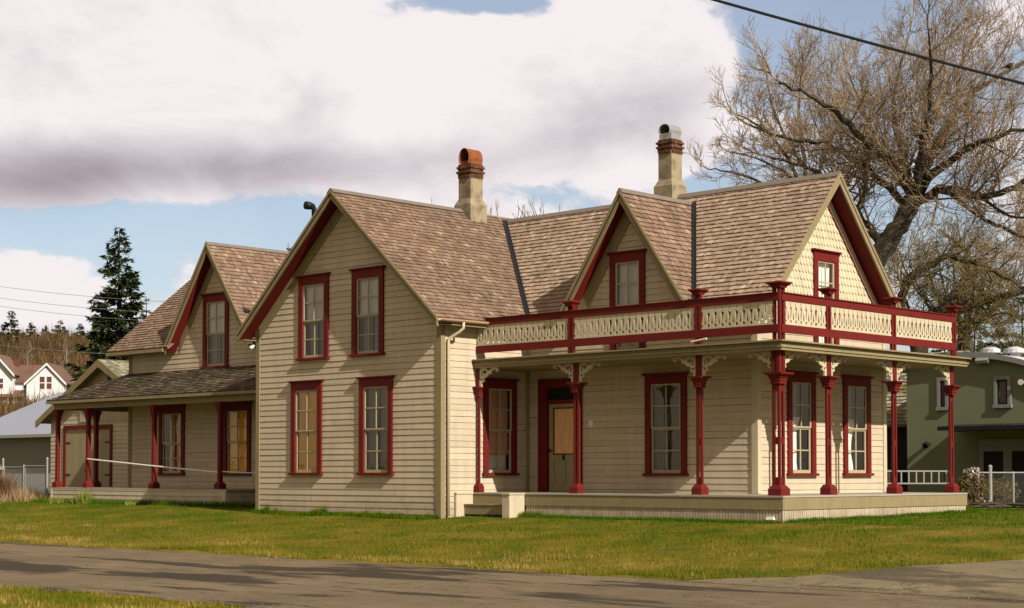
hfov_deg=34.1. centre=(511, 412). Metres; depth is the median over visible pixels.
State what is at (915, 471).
white railing
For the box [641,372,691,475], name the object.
window
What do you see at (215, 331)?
window
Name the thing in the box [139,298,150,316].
utility pole
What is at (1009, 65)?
bird
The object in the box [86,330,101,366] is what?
conifer tree
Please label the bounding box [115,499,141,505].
weed clump
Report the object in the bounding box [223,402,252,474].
window
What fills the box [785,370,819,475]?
window
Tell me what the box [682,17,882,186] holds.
bare tree
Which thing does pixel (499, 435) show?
window
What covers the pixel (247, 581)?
road
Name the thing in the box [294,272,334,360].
window
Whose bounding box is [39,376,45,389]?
window
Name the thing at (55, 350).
overhead wire
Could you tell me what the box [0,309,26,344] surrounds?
conifer tree
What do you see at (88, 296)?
overhead wire
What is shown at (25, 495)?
dry grass clump
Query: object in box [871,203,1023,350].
bare tree
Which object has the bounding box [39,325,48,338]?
conifer tree
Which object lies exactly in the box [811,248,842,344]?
window
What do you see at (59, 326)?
conifer tree
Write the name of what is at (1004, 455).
door
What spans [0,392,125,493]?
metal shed
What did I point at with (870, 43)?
overhead cable
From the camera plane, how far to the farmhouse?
38.33 m
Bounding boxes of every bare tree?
[495,199,525,217]
[517,196,560,216]
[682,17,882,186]
[704,0,1023,277]
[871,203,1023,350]
[883,181,1023,356]
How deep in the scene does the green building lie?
49.37 m
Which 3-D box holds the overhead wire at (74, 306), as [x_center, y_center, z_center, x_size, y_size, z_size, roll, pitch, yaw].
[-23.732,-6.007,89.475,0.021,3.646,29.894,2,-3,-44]
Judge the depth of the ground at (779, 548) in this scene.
30.75 m
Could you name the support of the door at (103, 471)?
in the outbuilding
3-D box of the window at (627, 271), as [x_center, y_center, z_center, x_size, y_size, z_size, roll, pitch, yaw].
[2.618,-2.508,37.673,1.190,2.280,0.217,-2,-3,44]
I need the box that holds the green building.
[900,347,1023,502]
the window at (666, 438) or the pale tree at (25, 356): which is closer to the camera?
the window at (666, 438)
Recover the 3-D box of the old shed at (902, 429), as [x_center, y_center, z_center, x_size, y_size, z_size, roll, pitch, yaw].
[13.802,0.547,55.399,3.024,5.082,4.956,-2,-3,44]
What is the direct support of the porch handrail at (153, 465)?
attached to the farmhouse
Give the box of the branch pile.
[971,502,1023,508]
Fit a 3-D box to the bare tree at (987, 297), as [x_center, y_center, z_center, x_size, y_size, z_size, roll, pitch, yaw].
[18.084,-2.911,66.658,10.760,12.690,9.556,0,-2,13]
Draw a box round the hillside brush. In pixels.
[0,323,120,416]
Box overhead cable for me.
[711,0,1023,84]
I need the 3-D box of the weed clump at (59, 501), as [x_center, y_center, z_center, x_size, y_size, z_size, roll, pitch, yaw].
[-13.707,2.622,50.344,0.937,0.282,0.558,-2,-3,44]
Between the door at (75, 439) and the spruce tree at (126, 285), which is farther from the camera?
the spruce tree at (126, 285)
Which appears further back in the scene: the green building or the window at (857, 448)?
the green building
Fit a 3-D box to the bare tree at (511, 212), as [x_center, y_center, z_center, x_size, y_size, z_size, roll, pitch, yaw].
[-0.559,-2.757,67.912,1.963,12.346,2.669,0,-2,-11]
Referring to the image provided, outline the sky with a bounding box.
[0,0,1023,428]
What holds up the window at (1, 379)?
in the white house
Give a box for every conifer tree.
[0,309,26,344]
[25,323,38,339]
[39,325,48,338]
[49,321,70,338]
[71,323,87,341]
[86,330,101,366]
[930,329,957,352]
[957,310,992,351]
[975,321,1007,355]
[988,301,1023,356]
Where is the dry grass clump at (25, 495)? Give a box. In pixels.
[0,484,49,501]
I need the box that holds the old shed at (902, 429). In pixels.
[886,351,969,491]
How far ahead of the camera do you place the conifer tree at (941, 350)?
90.30 m
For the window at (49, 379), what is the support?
in the white house
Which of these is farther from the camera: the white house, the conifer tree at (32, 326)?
the conifer tree at (32, 326)
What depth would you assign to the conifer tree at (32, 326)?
338.59 m
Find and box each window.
[0,378,3,388]
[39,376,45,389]
[46,376,52,389]
[157,405,186,474]
[200,292,229,368]
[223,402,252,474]
[287,379,324,474]
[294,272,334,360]
[347,265,388,356]
[355,375,399,474]
[482,377,521,475]
[605,248,646,350]
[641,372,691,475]
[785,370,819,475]
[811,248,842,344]
[833,374,873,475]
[936,377,947,410]
[992,376,1012,407]
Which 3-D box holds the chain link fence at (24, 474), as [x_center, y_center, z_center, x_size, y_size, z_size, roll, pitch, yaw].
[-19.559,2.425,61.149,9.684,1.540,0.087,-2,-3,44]
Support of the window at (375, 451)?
in the farmhouse
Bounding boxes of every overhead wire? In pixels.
[0,286,164,301]
[1,306,142,320]
[2,298,151,312]
[3,345,102,353]
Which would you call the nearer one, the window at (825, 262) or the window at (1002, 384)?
the window at (825, 262)
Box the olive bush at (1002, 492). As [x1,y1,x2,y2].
[982,477,1020,502]
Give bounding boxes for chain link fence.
[0,457,48,497]
[976,465,1023,505]
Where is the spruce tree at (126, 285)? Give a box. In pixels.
[64,226,147,388]
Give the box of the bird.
[1000,63,1013,72]
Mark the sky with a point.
(178, 125)
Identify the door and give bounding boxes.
[65,430,85,486]
[91,429,108,486]
[538,378,585,491]
[979,439,1023,502]
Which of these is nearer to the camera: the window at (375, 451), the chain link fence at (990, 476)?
the window at (375, 451)
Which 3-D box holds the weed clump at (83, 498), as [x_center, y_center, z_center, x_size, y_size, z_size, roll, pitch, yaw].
[-12.658,2.453,49.562,1.011,0.558,0.856,-2,-3,44]
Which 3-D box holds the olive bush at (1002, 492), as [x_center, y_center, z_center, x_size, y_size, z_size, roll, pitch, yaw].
[13.446,2.185,45.964,1.149,0.855,0.906,-2,-3,44]
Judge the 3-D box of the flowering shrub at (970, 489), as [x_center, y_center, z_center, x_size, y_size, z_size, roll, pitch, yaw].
[11.691,1.928,42.449,0.940,1.127,1.117,-2,-3,44]
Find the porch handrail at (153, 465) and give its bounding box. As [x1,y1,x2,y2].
[87,458,217,472]
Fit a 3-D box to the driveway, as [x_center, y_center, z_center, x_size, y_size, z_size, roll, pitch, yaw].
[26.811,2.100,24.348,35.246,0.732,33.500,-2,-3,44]
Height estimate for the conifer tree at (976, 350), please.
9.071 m
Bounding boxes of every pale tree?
[17,341,39,364]
[54,336,74,371]
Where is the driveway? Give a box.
[685,559,1023,600]
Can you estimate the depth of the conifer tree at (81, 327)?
335.47 m
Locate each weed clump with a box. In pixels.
[47,497,64,503]
[69,488,94,504]
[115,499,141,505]
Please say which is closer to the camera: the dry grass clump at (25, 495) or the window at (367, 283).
the window at (367, 283)
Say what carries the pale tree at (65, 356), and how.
on the hill
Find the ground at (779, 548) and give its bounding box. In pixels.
[0,501,1023,607]
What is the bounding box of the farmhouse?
[46,124,971,522]
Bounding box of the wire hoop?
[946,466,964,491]
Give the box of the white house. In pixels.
[0,354,74,404]
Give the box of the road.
[0,542,1023,607]
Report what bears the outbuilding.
on the ground at (779, 548)
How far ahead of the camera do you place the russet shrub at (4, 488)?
55.11 m
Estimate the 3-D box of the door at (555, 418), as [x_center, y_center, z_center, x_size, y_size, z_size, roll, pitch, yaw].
[1.162,0.527,39.012,1.360,2.650,0.181,-2,-3,44]
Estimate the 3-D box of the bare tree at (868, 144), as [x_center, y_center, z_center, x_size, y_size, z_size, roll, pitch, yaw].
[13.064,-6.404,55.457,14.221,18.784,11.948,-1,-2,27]
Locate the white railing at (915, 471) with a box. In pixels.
[887,470,948,485]
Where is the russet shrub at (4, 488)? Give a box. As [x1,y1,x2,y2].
[0,468,29,498]
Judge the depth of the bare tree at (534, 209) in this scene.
70.86 m
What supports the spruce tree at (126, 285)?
on the ground at (779, 548)
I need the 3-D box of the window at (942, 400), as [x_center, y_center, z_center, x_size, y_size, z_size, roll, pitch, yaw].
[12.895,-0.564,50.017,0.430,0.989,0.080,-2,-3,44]
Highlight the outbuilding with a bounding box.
[35,359,128,488]
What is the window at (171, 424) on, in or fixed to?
in the farmhouse
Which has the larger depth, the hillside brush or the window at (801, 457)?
the hillside brush
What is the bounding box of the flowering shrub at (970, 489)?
[957,467,992,505]

